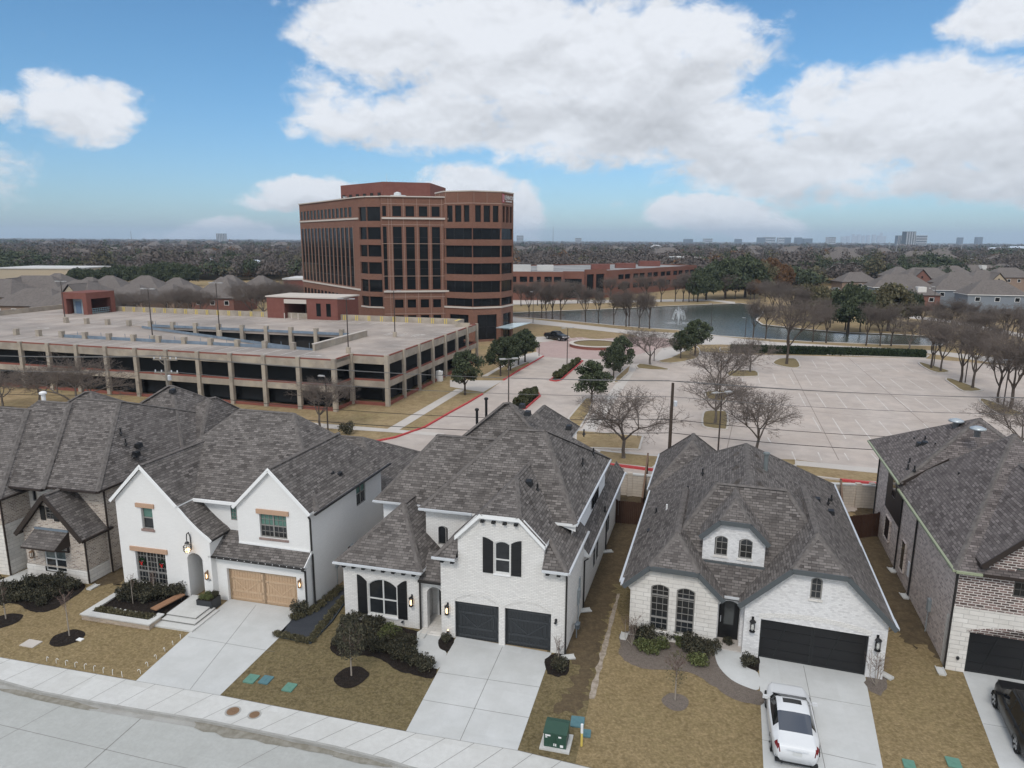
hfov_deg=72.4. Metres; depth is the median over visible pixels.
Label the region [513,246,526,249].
distant house
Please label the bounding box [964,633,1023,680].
garage door
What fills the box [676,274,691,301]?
bare tree
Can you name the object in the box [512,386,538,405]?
median planting
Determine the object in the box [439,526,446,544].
window
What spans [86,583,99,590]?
splash block
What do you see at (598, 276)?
window
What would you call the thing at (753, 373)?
parking island
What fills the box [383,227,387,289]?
window
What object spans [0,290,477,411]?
parking garage
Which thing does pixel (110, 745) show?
street joint
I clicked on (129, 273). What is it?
live oak
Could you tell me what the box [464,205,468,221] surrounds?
window
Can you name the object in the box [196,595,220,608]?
planter box
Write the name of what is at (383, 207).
window
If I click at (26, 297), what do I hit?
house
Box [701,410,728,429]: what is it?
parking island
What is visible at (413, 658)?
shrub
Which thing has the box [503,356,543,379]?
red kerb
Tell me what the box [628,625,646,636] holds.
shrub
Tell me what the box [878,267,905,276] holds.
house
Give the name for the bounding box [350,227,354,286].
window
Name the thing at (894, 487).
window
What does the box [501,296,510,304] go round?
window
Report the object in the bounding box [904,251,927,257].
distant house
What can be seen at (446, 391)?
power cable
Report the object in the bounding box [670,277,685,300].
bare tree
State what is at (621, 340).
live oak
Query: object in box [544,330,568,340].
pickup truck
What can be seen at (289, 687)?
utility box
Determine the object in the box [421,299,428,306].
window
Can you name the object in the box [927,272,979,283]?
house
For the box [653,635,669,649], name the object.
shrub
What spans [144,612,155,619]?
shrub
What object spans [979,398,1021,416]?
parking island
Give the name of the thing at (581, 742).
utility marker
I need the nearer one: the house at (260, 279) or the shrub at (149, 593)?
the shrub at (149, 593)
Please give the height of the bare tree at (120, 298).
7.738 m
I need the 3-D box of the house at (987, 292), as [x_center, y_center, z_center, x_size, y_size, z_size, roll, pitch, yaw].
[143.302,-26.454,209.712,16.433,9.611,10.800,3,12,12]
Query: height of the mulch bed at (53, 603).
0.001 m
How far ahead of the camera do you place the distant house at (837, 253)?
444.30 m
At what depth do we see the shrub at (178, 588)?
40.08 m
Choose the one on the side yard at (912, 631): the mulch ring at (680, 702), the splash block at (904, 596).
the splash block at (904, 596)
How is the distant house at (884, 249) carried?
on the ground at (515, 241)
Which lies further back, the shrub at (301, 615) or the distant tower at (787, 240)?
the distant tower at (787, 240)
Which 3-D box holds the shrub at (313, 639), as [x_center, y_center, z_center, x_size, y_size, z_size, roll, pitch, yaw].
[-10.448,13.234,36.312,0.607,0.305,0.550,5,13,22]
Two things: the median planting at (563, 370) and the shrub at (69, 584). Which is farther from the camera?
the median planting at (563, 370)
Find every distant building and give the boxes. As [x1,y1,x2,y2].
[0,265,110,278]
[234,260,276,276]
[282,276,303,292]
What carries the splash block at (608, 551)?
on the side yard at (583, 647)
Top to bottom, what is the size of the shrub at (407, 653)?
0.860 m
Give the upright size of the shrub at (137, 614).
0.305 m
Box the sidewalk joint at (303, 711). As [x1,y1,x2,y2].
[0,657,589,767]
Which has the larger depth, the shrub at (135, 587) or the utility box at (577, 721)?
the shrub at (135, 587)
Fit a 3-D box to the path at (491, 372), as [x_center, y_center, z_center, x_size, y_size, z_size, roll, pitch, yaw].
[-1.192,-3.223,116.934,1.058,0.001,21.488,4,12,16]
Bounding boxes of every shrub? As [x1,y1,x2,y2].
[0,579,18,595]
[5,589,17,601]
[10,581,23,591]
[13,586,32,601]
[18,573,36,590]
[25,587,41,601]
[26,573,42,588]
[34,595,46,605]
[35,584,54,599]
[37,572,51,586]
[43,569,66,585]
[49,586,64,597]
[56,576,72,589]
[63,576,81,590]
[94,605,104,611]
[101,606,110,612]
[106,607,117,613]
[113,608,122,614]
[114,584,133,600]
[118,609,129,615]
[121,578,138,587]
[125,584,143,601]
[125,610,136,616]
[128,580,142,589]
[133,610,142,617]
[136,585,159,603]
[138,579,155,590]
[138,611,149,618]
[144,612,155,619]
[150,582,166,597]
[158,583,174,598]
[166,581,186,596]
[198,593,205,599]
[204,594,212,599]
[211,590,219,597]
[272,629,282,637]
[279,630,289,638]
[286,633,296,639]
[288,613,298,620]
[289,598,308,614]
[293,634,303,642]
[295,611,305,617]
[301,607,313,614]
[301,636,311,643]
[305,635,316,642]
[309,629,320,635]
[310,604,320,611]
[315,623,325,630]
[316,599,326,606]
[318,619,328,625]
[322,594,332,600]
[322,613,333,619]
[327,607,337,614]
[328,589,338,596]
[331,603,341,609]
[331,632,346,647]
[333,584,343,591]
[335,599,344,604]
[337,420,354,434]
[339,614,346,624]
[350,610,362,619]
[356,621,373,636]
[357,636,369,650]
[361,612,372,623]
[366,615,385,630]
[367,634,385,652]
[368,628,380,640]
[377,627,389,637]
[379,630,390,640]
[380,621,395,631]
[380,637,394,652]
[387,627,398,638]
[387,638,408,659]
[390,624,402,639]
[396,630,407,637]
[397,633,418,647]
[398,644,418,663]
[409,650,422,665]
[414,651,436,672]
[440,632,451,643]
[550,653,568,672]
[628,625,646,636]
[633,636,649,651]
[634,622,654,642]
[638,624,655,637]
[643,638,661,655]
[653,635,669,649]
[660,629,671,639]
[674,633,684,647]
[680,631,702,651]
[686,652,700,663]
[687,636,711,658]
[690,651,709,666]
[705,637,722,655]
[722,636,733,645]
[739,650,758,667]
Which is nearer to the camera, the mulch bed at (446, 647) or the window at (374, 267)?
the mulch bed at (446, 647)
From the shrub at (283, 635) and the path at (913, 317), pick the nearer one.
the shrub at (283, 635)
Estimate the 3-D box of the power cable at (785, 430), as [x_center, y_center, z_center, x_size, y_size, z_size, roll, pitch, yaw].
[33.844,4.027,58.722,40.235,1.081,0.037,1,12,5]
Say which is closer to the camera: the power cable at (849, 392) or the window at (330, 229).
the power cable at (849, 392)
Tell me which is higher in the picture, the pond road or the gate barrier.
the pond road
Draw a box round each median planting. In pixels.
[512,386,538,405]
[552,357,581,378]
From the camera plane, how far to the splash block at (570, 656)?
35.08 m
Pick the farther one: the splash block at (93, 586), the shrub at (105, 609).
the splash block at (93, 586)
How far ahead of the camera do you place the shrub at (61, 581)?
41.56 m
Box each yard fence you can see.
[641,453,648,511]
[840,479,842,499]
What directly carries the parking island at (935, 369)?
on the parking lot
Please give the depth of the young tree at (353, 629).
32.96 m
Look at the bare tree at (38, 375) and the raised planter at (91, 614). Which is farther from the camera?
the bare tree at (38, 375)
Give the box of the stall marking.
[569,337,952,459]
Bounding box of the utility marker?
[580,724,582,746]
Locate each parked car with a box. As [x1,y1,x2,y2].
[762,682,819,767]
[991,679,1023,756]
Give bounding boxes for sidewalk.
[0,657,587,767]
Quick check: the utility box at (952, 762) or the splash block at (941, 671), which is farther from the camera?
the splash block at (941, 671)
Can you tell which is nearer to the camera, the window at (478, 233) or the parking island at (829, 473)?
the parking island at (829, 473)
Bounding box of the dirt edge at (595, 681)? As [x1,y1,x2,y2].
[589,594,619,698]
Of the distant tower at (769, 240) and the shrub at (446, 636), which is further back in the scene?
the distant tower at (769, 240)
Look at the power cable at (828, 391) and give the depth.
58.93 m
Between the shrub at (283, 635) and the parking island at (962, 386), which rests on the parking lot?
the parking island at (962, 386)
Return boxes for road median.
[516,392,540,408]
[549,360,582,381]
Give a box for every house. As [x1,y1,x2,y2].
[0,279,35,298]
[0,288,59,309]
[0,385,238,583]
[5,275,67,288]
[29,292,134,307]
[51,273,76,281]
[54,280,113,291]
[82,277,98,280]
[93,275,129,289]
[109,408,419,607]
[114,284,165,307]
[130,275,167,289]
[147,242,162,245]
[155,284,191,308]
[166,277,202,288]
[182,285,200,303]
[192,277,256,310]
[225,275,258,303]
[247,276,281,301]
[271,242,291,245]
[332,397,625,654]
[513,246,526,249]
[619,433,899,678]
[653,247,679,252]
[746,246,764,249]
[747,249,768,254]
[776,247,797,252]
[822,250,862,260]
[824,247,859,253]
[831,272,873,289]
[861,274,931,292]
[867,418,1023,680]
[870,248,893,252]
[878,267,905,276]
[899,267,945,282]
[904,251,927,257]
[907,285,942,309]
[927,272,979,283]
[930,279,970,307]
[932,249,953,252]
[936,253,960,258]
[938,266,970,273]
[953,279,1023,312]
[963,265,995,271]
[968,270,1008,281]
[990,267,1023,291]
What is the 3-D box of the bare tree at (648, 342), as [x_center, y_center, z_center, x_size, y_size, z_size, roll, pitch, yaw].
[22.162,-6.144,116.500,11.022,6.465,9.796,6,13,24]
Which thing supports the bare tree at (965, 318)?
on the lawn at (396, 412)
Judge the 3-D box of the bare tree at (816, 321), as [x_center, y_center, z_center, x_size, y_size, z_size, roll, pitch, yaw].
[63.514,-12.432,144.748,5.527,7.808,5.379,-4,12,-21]
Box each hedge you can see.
[730,344,826,354]
[826,346,926,357]
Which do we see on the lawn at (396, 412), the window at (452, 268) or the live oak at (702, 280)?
the live oak at (702, 280)
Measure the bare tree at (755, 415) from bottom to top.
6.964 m
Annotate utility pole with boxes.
[153,357,178,385]
[668,383,676,447]
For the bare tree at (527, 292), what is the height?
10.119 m
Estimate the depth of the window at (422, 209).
139.47 m
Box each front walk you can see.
[0,569,28,582]
[416,631,446,668]
[714,648,759,689]
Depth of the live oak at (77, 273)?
279.68 m
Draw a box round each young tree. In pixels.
[0,575,11,618]
[52,589,72,635]
[126,574,133,601]
[148,570,156,588]
[335,612,363,675]
[663,650,687,699]
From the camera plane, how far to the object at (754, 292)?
250.30 m
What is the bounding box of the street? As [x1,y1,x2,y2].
[0,690,376,767]
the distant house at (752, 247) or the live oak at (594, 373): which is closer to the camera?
the live oak at (594, 373)
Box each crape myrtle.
[553,633,562,653]
[618,613,643,644]
[864,650,891,685]
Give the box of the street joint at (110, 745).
[0,705,277,767]
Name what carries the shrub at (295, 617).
on the gravel strip
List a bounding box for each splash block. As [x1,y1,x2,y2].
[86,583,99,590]
[417,630,427,638]
[562,654,575,659]
[581,607,591,612]
[603,549,613,552]
[619,631,628,639]
[883,671,893,680]
[887,567,895,572]
[899,592,909,599]
[935,666,946,675]
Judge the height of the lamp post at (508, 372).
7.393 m
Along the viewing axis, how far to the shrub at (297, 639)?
36.30 m
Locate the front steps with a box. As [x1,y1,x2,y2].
[154,595,218,631]
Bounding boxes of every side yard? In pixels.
[91,567,123,585]
[554,495,646,715]
[850,508,939,658]
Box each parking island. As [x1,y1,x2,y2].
[567,398,593,427]
[575,430,643,450]
[598,450,656,467]
[613,364,631,383]
[635,363,669,370]
[657,346,700,363]
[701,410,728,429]
[705,390,726,401]
[719,347,929,358]
[726,370,759,376]
[772,358,800,367]
[794,464,876,481]
[918,362,950,372]
[945,378,983,391]
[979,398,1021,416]
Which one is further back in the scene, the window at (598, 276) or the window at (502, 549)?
the window at (598, 276)
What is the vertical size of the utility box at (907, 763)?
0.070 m
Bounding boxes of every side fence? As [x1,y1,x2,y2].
[615,499,644,524]
[850,512,879,537]
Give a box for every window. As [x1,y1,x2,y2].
[32,491,36,500]
[45,507,53,518]
[45,549,66,572]
[137,551,167,584]
[142,508,153,528]
[230,505,236,519]
[260,514,286,538]
[302,229,305,278]
[305,229,309,279]
[308,229,312,279]
[311,229,315,280]
[315,229,319,280]
[318,228,322,281]
[322,228,326,281]
[326,228,330,282]
[329,228,333,282]
[333,228,337,283]
[337,228,341,284]
[341,228,345,284]
[345,228,349,285]
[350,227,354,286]
[356,483,364,505]
[360,207,365,220]
[361,227,366,238]
[361,245,366,255]
[362,262,367,273]
[362,279,368,290]
[363,296,368,305]
[367,207,379,220]
[368,227,380,238]
[368,580,397,616]
[369,245,381,256]
[369,262,381,273]
[370,280,382,291]
[370,296,382,305]
[382,206,385,215]
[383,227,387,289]
[392,206,400,215]
[393,227,402,288]
[395,299,403,307]
[405,206,413,215]
[406,227,415,288]
[408,299,415,307]
[419,206,426,216]
[419,227,428,288]
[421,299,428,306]
[431,206,439,216]
[432,227,440,288]
[433,299,440,306]
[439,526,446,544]
[446,228,471,238]
[446,245,471,256]
[447,263,471,274]
[447,280,471,292]
[447,298,471,306]
[448,205,452,221]
[451,314,467,338]
[456,205,460,221]
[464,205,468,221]
[473,228,499,239]
[473,246,499,256]
[473,263,499,274]
[473,281,499,292]
[473,298,499,306]
[475,205,480,221]
[477,314,495,339]
[484,205,489,221]
[493,206,497,221]
[495,542,509,573]
[501,263,510,273]
[501,280,510,291]
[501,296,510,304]
[502,228,511,239]
[502,246,511,256]
[503,312,509,336]
[520,277,526,281]
[544,277,551,281]
[565,279,581,297]
[587,274,592,296]
[592,494,594,508]
[593,548,594,566]
[596,274,603,294]
[596,541,597,559]
[649,584,668,630]
[675,588,695,634]
[715,536,727,555]
[739,539,752,558]
[810,578,822,599]
[884,516,889,538]
[892,480,895,497]
[899,541,904,570]
[1012,568,1023,597]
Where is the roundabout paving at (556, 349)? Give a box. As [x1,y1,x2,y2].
[536,337,677,358]
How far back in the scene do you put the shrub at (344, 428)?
74.53 m
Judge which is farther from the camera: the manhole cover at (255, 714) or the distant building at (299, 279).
the distant building at (299, 279)
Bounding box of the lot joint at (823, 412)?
[453,359,959,459]
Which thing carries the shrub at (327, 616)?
on the gravel strip
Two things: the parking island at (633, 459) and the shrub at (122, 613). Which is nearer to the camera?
the shrub at (122, 613)
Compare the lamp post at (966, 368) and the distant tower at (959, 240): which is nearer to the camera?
the lamp post at (966, 368)
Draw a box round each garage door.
[229,568,297,606]
[456,601,498,642]
[505,608,550,650]
[758,619,868,674]
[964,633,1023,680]
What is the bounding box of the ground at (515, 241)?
[0,238,1023,245]
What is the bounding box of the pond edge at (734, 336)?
[513,303,941,345]
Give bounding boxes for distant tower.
[216,233,226,241]
[517,235,522,242]
[575,238,581,242]
[683,239,692,243]
[703,238,712,242]
[734,239,741,243]
[756,237,765,243]
[763,237,775,243]
[776,237,784,243]
[783,237,790,243]
[794,237,801,244]
[802,238,812,243]
[825,237,835,243]
[840,236,845,242]
[865,235,870,242]
[871,234,875,242]
[894,235,901,245]
[901,231,915,244]
[915,235,927,244]
[956,237,962,244]
[974,237,982,244]
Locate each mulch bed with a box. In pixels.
[0,576,85,611]
[330,619,436,678]
[438,637,453,651]
[544,653,569,676]
[619,631,764,704]
[747,656,759,671]
[864,677,886,695]
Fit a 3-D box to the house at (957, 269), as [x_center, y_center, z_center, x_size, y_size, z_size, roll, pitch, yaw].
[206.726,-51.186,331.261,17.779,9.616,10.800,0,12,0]
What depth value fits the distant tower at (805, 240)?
4112.56 m
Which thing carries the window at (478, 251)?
in the office building at (429, 250)
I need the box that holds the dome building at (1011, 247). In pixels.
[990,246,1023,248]
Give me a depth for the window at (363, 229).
141.61 m
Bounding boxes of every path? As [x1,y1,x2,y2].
[315,423,443,435]
[388,389,463,429]
[483,355,520,375]
[507,353,540,369]
[513,299,734,304]
[528,352,541,362]
[581,364,636,430]
[595,449,657,455]
[795,460,877,471]
[909,316,1018,335]
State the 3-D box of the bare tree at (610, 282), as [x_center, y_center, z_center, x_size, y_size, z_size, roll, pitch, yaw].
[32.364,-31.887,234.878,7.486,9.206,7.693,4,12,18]
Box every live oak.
[65,267,92,279]
[90,268,102,278]
[97,266,119,276]
[111,264,128,280]
[120,266,140,281]
[134,263,163,279]
[152,260,174,281]
[161,262,192,281]
[182,263,200,280]
[451,349,486,394]
[484,336,516,375]
[504,335,522,370]
[512,331,532,364]
[519,328,539,361]
[571,360,613,400]
[599,345,625,377]
[608,335,634,372]
[667,330,693,357]
[684,318,713,354]
[685,269,710,301]
[691,264,723,299]
[708,256,750,298]
[735,253,771,297]
[760,260,779,285]
[790,283,815,317]
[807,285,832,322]
[826,281,877,333]
[869,282,917,330]
[907,289,924,323]
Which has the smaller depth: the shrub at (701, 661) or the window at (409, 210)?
the shrub at (701, 661)
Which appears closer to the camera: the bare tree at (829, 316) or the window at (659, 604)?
the window at (659, 604)
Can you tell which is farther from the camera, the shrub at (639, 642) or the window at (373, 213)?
the window at (373, 213)
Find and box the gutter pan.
[0,684,398,767]
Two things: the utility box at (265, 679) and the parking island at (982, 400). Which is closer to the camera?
the utility box at (265, 679)
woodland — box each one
[0,238,1023,284]
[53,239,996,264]
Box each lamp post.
[55,281,66,316]
[140,288,155,338]
[208,282,222,335]
[318,375,328,429]
[337,298,354,352]
[386,290,400,336]
[499,357,517,401]
[562,327,573,361]
[711,391,731,449]
[964,339,969,382]
[1002,359,1010,406]
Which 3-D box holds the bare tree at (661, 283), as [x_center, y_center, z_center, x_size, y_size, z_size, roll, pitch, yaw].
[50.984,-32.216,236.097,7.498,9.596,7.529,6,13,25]
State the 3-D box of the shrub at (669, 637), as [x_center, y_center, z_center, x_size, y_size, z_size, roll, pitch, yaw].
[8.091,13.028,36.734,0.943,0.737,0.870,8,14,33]
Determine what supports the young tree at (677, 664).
on the mulch ring at (680, 702)
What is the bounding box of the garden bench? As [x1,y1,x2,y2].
[150,593,184,612]
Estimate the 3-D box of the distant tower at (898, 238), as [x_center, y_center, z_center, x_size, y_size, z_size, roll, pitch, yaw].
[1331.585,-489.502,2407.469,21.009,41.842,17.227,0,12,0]
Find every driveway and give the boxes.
[136,599,292,694]
[406,636,550,749]
[759,657,882,767]
[963,671,1023,767]
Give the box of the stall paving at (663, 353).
[655,348,683,360]
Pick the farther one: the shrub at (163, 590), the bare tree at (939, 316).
the bare tree at (939, 316)
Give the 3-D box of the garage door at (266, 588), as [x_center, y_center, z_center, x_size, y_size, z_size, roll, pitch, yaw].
[-14.134,11.597,39.875,4.420,2.020,0.030,3,12,13]
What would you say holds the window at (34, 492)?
in the brick house at (74, 462)
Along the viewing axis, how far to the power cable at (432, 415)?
62.08 m
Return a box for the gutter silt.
[0,689,391,766]
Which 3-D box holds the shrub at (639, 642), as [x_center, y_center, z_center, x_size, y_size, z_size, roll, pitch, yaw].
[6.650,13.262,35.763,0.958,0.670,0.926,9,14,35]
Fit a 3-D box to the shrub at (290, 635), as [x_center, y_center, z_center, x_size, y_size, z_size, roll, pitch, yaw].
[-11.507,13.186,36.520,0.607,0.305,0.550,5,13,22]
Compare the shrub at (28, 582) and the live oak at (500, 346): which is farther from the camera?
the live oak at (500, 346)
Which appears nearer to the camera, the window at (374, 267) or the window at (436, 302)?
the window at (374, 267)
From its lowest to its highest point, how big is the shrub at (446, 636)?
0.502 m
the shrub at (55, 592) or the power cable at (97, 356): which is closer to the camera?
the shrub at (55, 592)
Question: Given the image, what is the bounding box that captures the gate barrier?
[436,370,476,381]
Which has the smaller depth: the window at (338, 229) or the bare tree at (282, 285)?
the window at (338, 229)
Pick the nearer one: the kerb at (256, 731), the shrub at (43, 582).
the kerb at (256, 731)
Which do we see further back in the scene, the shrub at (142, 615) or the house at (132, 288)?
the house at (132, 288)
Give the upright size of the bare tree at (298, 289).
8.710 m
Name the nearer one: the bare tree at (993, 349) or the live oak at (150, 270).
the bare tree at (993, 349)
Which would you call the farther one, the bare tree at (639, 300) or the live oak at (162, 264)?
the live oak at (162, 264)
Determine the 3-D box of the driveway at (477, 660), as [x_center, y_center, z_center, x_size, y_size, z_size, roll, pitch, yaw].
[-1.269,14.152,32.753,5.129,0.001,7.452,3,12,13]
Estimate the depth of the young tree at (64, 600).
36.37 m
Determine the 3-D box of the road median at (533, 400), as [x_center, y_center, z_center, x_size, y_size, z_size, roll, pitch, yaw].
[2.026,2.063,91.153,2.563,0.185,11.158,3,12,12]
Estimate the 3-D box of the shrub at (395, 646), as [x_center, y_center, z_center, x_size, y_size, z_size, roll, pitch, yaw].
[-5.697,13.186,34.952,1.166,1.000,1.107,6,13,27]
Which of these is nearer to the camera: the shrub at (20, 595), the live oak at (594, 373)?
the shrub at (20, 595)
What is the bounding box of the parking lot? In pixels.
[382,346,1023,511]
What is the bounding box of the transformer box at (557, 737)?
[539,717,572,754]
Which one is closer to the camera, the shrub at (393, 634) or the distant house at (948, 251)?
the shrub at (393, 634)
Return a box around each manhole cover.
[225,706,240,716]
[247,710,261,718]
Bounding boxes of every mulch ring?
[0,613,22,627]
[49,629,84,646]
[334,666,368,687]
[662,693,688,710]
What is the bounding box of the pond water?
[513,304,939,344]
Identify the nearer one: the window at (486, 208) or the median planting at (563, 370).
the median planting at (563, 370)
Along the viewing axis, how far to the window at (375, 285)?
142.25 m
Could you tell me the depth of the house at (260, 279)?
234.09 m
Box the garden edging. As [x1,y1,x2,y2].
[278,603,344,643]
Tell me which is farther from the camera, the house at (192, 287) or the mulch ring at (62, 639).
the house at (192, 287)
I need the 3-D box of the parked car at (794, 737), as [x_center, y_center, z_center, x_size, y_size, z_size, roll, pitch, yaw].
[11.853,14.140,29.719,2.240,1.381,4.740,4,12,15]
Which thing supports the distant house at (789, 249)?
on the ground at (515, 241)
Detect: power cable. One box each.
[0,370,157,371]
[8,393,153,394]
[14,356,167,356]
[33,355,160,356]
[57,355,154,356]
[155,355,590,379]
[168,356,667,380]
[168,371,670,396]
[176,356,625,380]
[208,397,669,419]
[309,420,459,429]
[668,380,1023,397]
[673,419,1023,440]
[674,381,973,396]
[675,433,872,449]
[679,397,1023,414]
[686,381,1000,397]
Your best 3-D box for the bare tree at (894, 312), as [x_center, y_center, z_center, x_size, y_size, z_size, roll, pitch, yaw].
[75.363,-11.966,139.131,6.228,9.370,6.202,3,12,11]
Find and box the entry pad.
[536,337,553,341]
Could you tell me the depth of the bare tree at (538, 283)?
221.34 m
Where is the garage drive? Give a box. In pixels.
[450,380,502,391]
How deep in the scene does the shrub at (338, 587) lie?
41.48 m
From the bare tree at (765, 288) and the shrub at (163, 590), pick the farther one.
the bare tree at (765, 288)
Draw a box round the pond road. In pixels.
[513,317,1021,365]
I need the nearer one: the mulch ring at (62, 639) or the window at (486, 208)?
the mulch ring at (62, 639)
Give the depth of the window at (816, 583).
33.62 m
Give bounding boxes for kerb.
[0,679,416,767]
[378,393,482,440]
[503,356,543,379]
[610,463,652,470]
[840,478,875,483]
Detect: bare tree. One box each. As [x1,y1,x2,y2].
[0,352,139,399]
[0,370,31,405]
[1,365,67,399]
[115,291,145,306]
[118,289,165,306]
[152,290,174,307]
[157,287,194,307]
[159,286,211,308]
[186,290,220,308]
[218,281,271,310]
[227,280,286,311]
[252,279,303,302]
[281,283,303,292]
[283,376,359,425]
[285,285,303,292]
[513,282,525,305]
[517,282,539,317]
[529,280,543,305]
[534,284,552,317]
[538,286,555,318]
[540,279,565,318]
[550,280,579,319]
[556,278,574,304]
[571,286,593,321]
[573,281,585,303]
[576,385,695,458]
[589,287,610,322]
[599,276,618,299]
[606,288,621,324]
[609,288,635,326]
[613,292,637,325]
[617,279,629,292]
[618,327,678,364]
[630,274,654,293]
[632,291,652,327]
[638,290,658,327]
[654,275,675,301]
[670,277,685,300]
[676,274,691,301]
[677,366,761,422]
[680,271,696,301]
[682,344,772,395]
[704,388,802,447]
[720,272,740,299]
[726,335,781,371]
[733,277,743,298]
[743,281,757,298]
[743,297,769,337]
[754,282,777,308]
[755,279,773,301]
[758,301,785,337]
[763,280,792,314]
[770,293,835,363]
[774,286,803,314]
[790,285,815,319]
[808,309,833,341]
[813,297,831,327]
[815,302,841,342]
[858,300,885,345]
[864,307,892,345]
[882,302,910,345]
[884,317,942,348]
[905,301,935,333]
[915,315,969,367]
[922,320,961,370]
[923,307,959,323]
[926,299,957,317]
[939,319,995,382]
[940,296,974,333]
[951,311,989,349]
[957,302,983,329]
[957,325,1013,387]
[959,395,1023,439]
[962,308,1003,350]
[967,305,1003,333]
[974,337,1021,402]
[981,320,1023,362]
[987,301,1023,338]
[987,328,1023,408]
[1006,307,1023,341]
[1014,312,1023,334]
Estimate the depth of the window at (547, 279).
241.07 m
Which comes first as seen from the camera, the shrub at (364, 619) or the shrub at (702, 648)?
the shrub at (702, 648)
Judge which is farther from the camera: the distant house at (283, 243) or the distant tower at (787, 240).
the distant tower at (787, 240)
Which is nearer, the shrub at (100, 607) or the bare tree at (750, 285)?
the shrub at (100, 607)
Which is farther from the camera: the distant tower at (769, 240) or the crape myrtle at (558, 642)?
the distant tower at (769, 240)
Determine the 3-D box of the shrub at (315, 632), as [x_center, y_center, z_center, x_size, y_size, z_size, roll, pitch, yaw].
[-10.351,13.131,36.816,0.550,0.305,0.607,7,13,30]
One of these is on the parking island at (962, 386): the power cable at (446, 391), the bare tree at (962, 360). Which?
the bare tree at (962, 360)
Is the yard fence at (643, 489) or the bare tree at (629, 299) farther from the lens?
the bare tree at (629, 299)
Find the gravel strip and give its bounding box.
[283,588,343,637]
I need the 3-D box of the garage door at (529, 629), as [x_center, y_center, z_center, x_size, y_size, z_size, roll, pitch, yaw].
[0.824,12.489,35.698,2.410,2.120,0.030,3,12,14]
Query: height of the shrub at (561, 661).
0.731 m
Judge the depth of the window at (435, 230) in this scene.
141.75 m
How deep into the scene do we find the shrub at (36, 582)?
41.62 m
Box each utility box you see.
[243,674,259,683]
[258,675,273,684]
[281,682,296,692]
[570,715,584,727]
[583,729,590,737]
[902,758,915,767]
[945,756,962,767]
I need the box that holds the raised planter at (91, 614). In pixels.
[80,593,187,629]
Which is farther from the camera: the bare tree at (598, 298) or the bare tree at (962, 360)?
the bare tree at (598, 298)
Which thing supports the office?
on the lawn at (396, 412)
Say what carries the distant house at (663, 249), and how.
on the ground at (515, 241)
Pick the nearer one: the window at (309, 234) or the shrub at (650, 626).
the shrub at (650, 626)
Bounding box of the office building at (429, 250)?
[298,174,530,341]
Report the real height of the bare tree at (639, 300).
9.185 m
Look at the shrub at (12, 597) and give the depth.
40.06 m
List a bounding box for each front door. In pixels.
[437,588,440,614]
[717,601,739,639]
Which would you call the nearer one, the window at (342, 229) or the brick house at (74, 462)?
the brick house at (74, 462)
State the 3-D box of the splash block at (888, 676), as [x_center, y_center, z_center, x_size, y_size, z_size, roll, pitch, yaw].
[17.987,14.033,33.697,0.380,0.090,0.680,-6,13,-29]
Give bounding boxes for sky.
[0,0,1023,243]
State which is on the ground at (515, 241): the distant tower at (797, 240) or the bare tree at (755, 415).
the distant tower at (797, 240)
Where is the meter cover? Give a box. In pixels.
[19,639,42,647]
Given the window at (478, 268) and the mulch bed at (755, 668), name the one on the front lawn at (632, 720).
the mulch bed at (755, 668)
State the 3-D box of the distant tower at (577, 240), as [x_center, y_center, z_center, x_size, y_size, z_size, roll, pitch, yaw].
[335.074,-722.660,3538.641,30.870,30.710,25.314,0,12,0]
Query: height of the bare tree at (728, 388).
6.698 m
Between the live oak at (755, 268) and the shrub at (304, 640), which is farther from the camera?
the live oak at (755, 268)
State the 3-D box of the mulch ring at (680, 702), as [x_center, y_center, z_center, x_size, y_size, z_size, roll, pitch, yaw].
[7.409,14.403,31.724,1.228,0.001,1.266,0,12,0]
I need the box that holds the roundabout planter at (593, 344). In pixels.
[569,339,612,349]
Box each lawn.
[0,274,1023,651]
[0,567,216,679]
[221,599,454,730]
[518,576,630,763]
[575,603,762,767]
[865,628,998,767]
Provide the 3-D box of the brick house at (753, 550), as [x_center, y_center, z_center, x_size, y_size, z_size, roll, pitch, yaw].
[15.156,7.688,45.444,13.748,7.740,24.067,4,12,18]
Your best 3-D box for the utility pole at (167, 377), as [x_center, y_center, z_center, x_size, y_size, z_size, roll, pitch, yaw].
[-31.204,2.471,63.834,2.318,10.029,0.374,3,12,13]
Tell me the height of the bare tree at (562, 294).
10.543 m
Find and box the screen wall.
[620,472,875,507]
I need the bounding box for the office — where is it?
[513,261,696,299]
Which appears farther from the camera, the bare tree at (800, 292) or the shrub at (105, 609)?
the bare tree at (800, 292)

